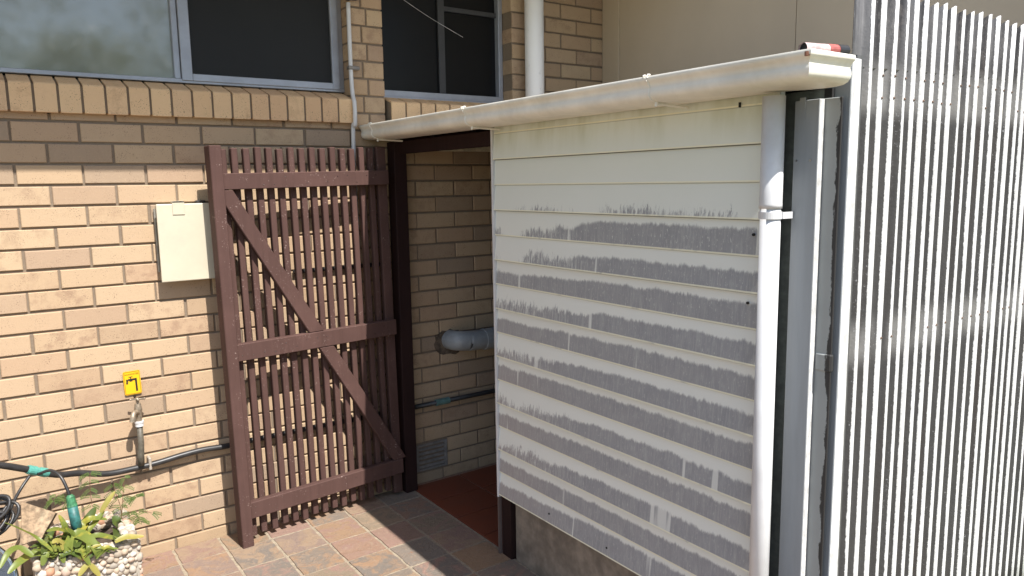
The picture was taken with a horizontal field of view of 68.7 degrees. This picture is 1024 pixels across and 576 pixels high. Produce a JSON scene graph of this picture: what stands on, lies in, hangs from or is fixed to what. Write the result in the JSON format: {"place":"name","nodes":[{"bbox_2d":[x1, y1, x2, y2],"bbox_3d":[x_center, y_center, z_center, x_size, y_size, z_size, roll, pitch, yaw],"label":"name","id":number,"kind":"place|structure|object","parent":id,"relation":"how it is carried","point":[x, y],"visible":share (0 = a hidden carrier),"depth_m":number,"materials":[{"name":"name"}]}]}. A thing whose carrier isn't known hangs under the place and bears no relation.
{"place":"outdoors","nodes":[
{"label":"outdoors","id":0,"kind":"place"},
{"bbox_2d":[142,490,537,575],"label":"patio","id":1,"kind":"structure","parent":0,"point":[459,537],"depth_m":3.47,"materials":[{"name":"brown tile"}]},
{"bbox_2d":[27,508,142,575],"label":"planter","id":2,"kind":"object","parent":1,"relation":"on","point":[125,558],"visible":0.64,"depth_m":2.94,"materials":[{"name":"stone"}]},
{"bbox_2d":[0,547,18,575],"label":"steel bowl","id":3,"kind":"object","parent":2,"relation":"on","point":[9,562],"visible":0.64,"depth_m":2.76,"materials":[{"name":"silver metal"}]},
{"bbox_2d":[0,494,20,534],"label":"hose coil","id":4,"kind":"object","parent":3,"relation":"on","point":[6,511],"visible":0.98,"depth_m":2.81,"materials":[{"name":"grey rubber"}]},
{"bbox_2d":[20,502,56,544],"bbox_3d":[-1.846,0.907,2.920,0.115,0.166,0.153,-4,9,-20],"label":"stone block","id":5,"kind":"object","parent":2,"relation":"in","point":[37,521],"depth_m":2.89,"materials":[{"name":"beige stone"}]},
{"bbox_2d":[0,491,143,575],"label":"leafy plant","id":6,"kind":"object","parent":2,"relation":"in","point":[83,541],"visible":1,"depth_m":2.87,"materials":[{"name":"green plant"}]},
{"bbox_2d":[66,494,81,530],"bbox_3d":[-1.744,0.900,2.988,0.057,0.158,0.039,2,9,21],"label":"connector","id":7,"kind":"object","parent":2,"relation":"in","point":[73,514],"visible":0.89,"depth_m":2.97,"materials":[{"name":"green plastic"}]},
{"bbox_2d":[44,471,161,525],"bbox_3d":[-1.686,0.887,3.098,0.424,0.287,0.033,-7,10,-36],"label":"feathery weed","id":8,"kind":"object","parent":2,"relation":"in","point":[123,505],"visible":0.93,"depth_m":3.13,"materials":[{"name":"green plant"}]},
{"bbox_2d":[387,142,417,492],"bbox_3d":[-0.584,0.179,4.012,0.070,1.885,0.080,-6,10,-35],"label":"gate post","id":9,"kind":"object","parent":1,"relation":"on","point":[399,226],"visible":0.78,"depth_m":3.97,"materials":[{"name":"brown paint"}]},
{"bbox_2d":[204,145,405,548],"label":"slat gate","id":10,"kind":"structure","parent":9,"relation":"attached to","point":[224,186],"depth_m":3.62,"materials":[{"name":"brown paint"}]},
{"bbox_2d":[416,464,515,558],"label":"passage floor","id":11,"kind":"structure","parent":0,"point":[471,505],"depth_m":4.02,"materials":[{"name":"red tile"}]},
{"label":"ground","id":12,"kind":"structure","parent":0,"visible":0},
{"bbox_2d":[416,462,497,546],"bbox_3d":[0.421,1.099,4.176,1.610,0.001,1.205,-6,10,-35],"label":"passage grout","id":13,"kind":"object","parent":12,"relation":"on","point":[443,477],"visible":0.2,"depth_m":4.33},
{"bbox_2d":[0,0,1023,575],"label":"brick house","id":14,"kind":"structure","parent":12,"relation":"on","point":[116,116],"depth_m":3.47,"materials":[{"name":"beige brick"}]},
{"bbox_2d":[123,370,141,395],"bbox_3d":[-1.677,0.418,3.313,0.070,0.107,0.004,-6,10,-35],"label":"tap sign","id":15,"kind":"object","parent":14,"relation":"attached to","point":[132,381],"visible":1,"depth_m":3.31,"materials":[{"name":"yellow plastic"}]},
{"bbox_2d":[0,0,344,92],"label":"window","id":16,"kind":"structure","parent":14,"relation":"in","point":[293,45],"depth_m":3.38,"materials":[{"name":"black glass"}]},
{"bbox_2d":[153,200,214,282],"bbox_3d":[-1.455,-0.213,3.361,0.254,0.354,0.076,-6,10,-35],"label":"meter box","id":17,"kind":"object","parent":14,"relation":"attached to","point":[184,247],"visible":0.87,"depth_m":3.32,"materials":[{"name":"beige metal"}]},
{"bbox_2d":[156,203,214,282],"bbox_3d":[-1.437,-0.204,3.339,0.251,0.342,0.010,-6,10,-35],"label":"door","id":18,"kind":"structure","parent":17,"relation":"in","point":[185,241],"depth_m":3.33,"materials":[{"name":"beige metal"}]},
{"bbox_2d":[0,412,379,524],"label":"water pipe","id":19,"kind":"object","parent":14,"relation":"attached to","point":[29,470],"visible":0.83,"depth_m":3.24,"materials":[{"name":"black plastic"}]},
{"bbox_2d":[129,397,145,466],"bbox_3d":[-1.645,0.637,3.287,0.052,0.309,0.090,1,8,12],"label":"garden tap","id":20,"kind":"object","parent":19,"relation":"attached to","point":[135,417],"visible":1,"depth_m":3.30,"materials":[{"name":"grey metal"}]},
{"bbox_2d":[293,262,379,273],"bbox_3d":[-0.876,-0.103,3.810,0.480,0.026,0.022,-6,10,-35],"label":"gate side pipe","id":21,"kind":"object","parent":14,"relation":"attached to","point":[313,269],"visible":0.31,"depth_m":3.78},
{"bbox_2d":[346,0,359,243],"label":"conduit","id":22,"kind":"object","parent":14,"relation":"attached to","point":[350,67],"visible":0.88,"depth_m":3.73,"materials":[{"name":"white plastic"}]},
{"bbox_2d":[416,439,447,472],"bbox_3d":[-0.473,0.951,4.294,0.198,0.155,0.076,-6,10,-35],"label":"air vent","id":23,"kind":"object","parent":14,"relation":"attached to","point":[444,457],"visible":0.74,"depth_m":4.27,"materials":[{"name":"grey metal"}]},
{"bbox_2d":[380,0,502,102],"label":"window","id":24,"kind":"structure","parent":14,"relation":"in","point":[424,59],"depth_m":4.17,"materials":[{"name":"black glass"}]},
{"bbox_2d":[415,388,494,408],"bbox_3d":[0.004,0.597,4.524,1.400,0.036,0.037,-6,10,-35],"label":"passage pipe","id":25,"kind":"object","parent":14,"relation":"attached to","point":[442,401],"visible":0.53,"depth_m":4.27,"materials":[{"name":"plastic"}]},
{"bbox_2d":[434,327,493,354],"bbox_3d":[-0.160,0.292,4.343,0.620,0.152,0.205,-6,10,-35],"label":"drain pipe","id":26,"kind":"object","parent":14,"relation":"attached to","point":[450,341],"visible":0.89,"depth_m":4.21,"materials":[{"name":"grey plastic"}]},
{"bbox_2d":[359,48,1013,575],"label":"shed","id":27,"kind":"structure","parent":12,"relation":"on","point":[625,248],"depth_m":2.48,"materials":[{"name":"paint"}]},
{"bbox_2d":[524,0,543,96],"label":"vent pipe","id":28,"kind":"object","parent":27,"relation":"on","point":[534,43],"visible":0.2,"depth_m":4.24,"materials":[{"name":"white plastic"}]},
{"bbox_2d":[749,95,792,575],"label":"downpipe","id":29,"kind":"object","parent":27,"relation":"attached to","point":[771,215],"visible":1,"depth_m":2.06,"materials":[{"name":"white plastic"}]},
{"bbox_2d":[798,42,849,53],"bbox_3d":[0.815,-0.623,1.957,0.162,0.034,0.033,-5,9,-28],"label":"pipe offcut","id":30,"kind":"object","parent":27,"relation":"on","point":[841,48],"visible":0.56,"depth_m":1.94,"materials":[{"name":"white plastic"}]},
{"bbox_2d":[822,0,1023,575],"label":"corrugated wall","id":31,"kind":"structure","parent":12,"relation":"on","point":[925,466],"depth_m":2.35,"materials":[{"name":"metal"}]}
]}

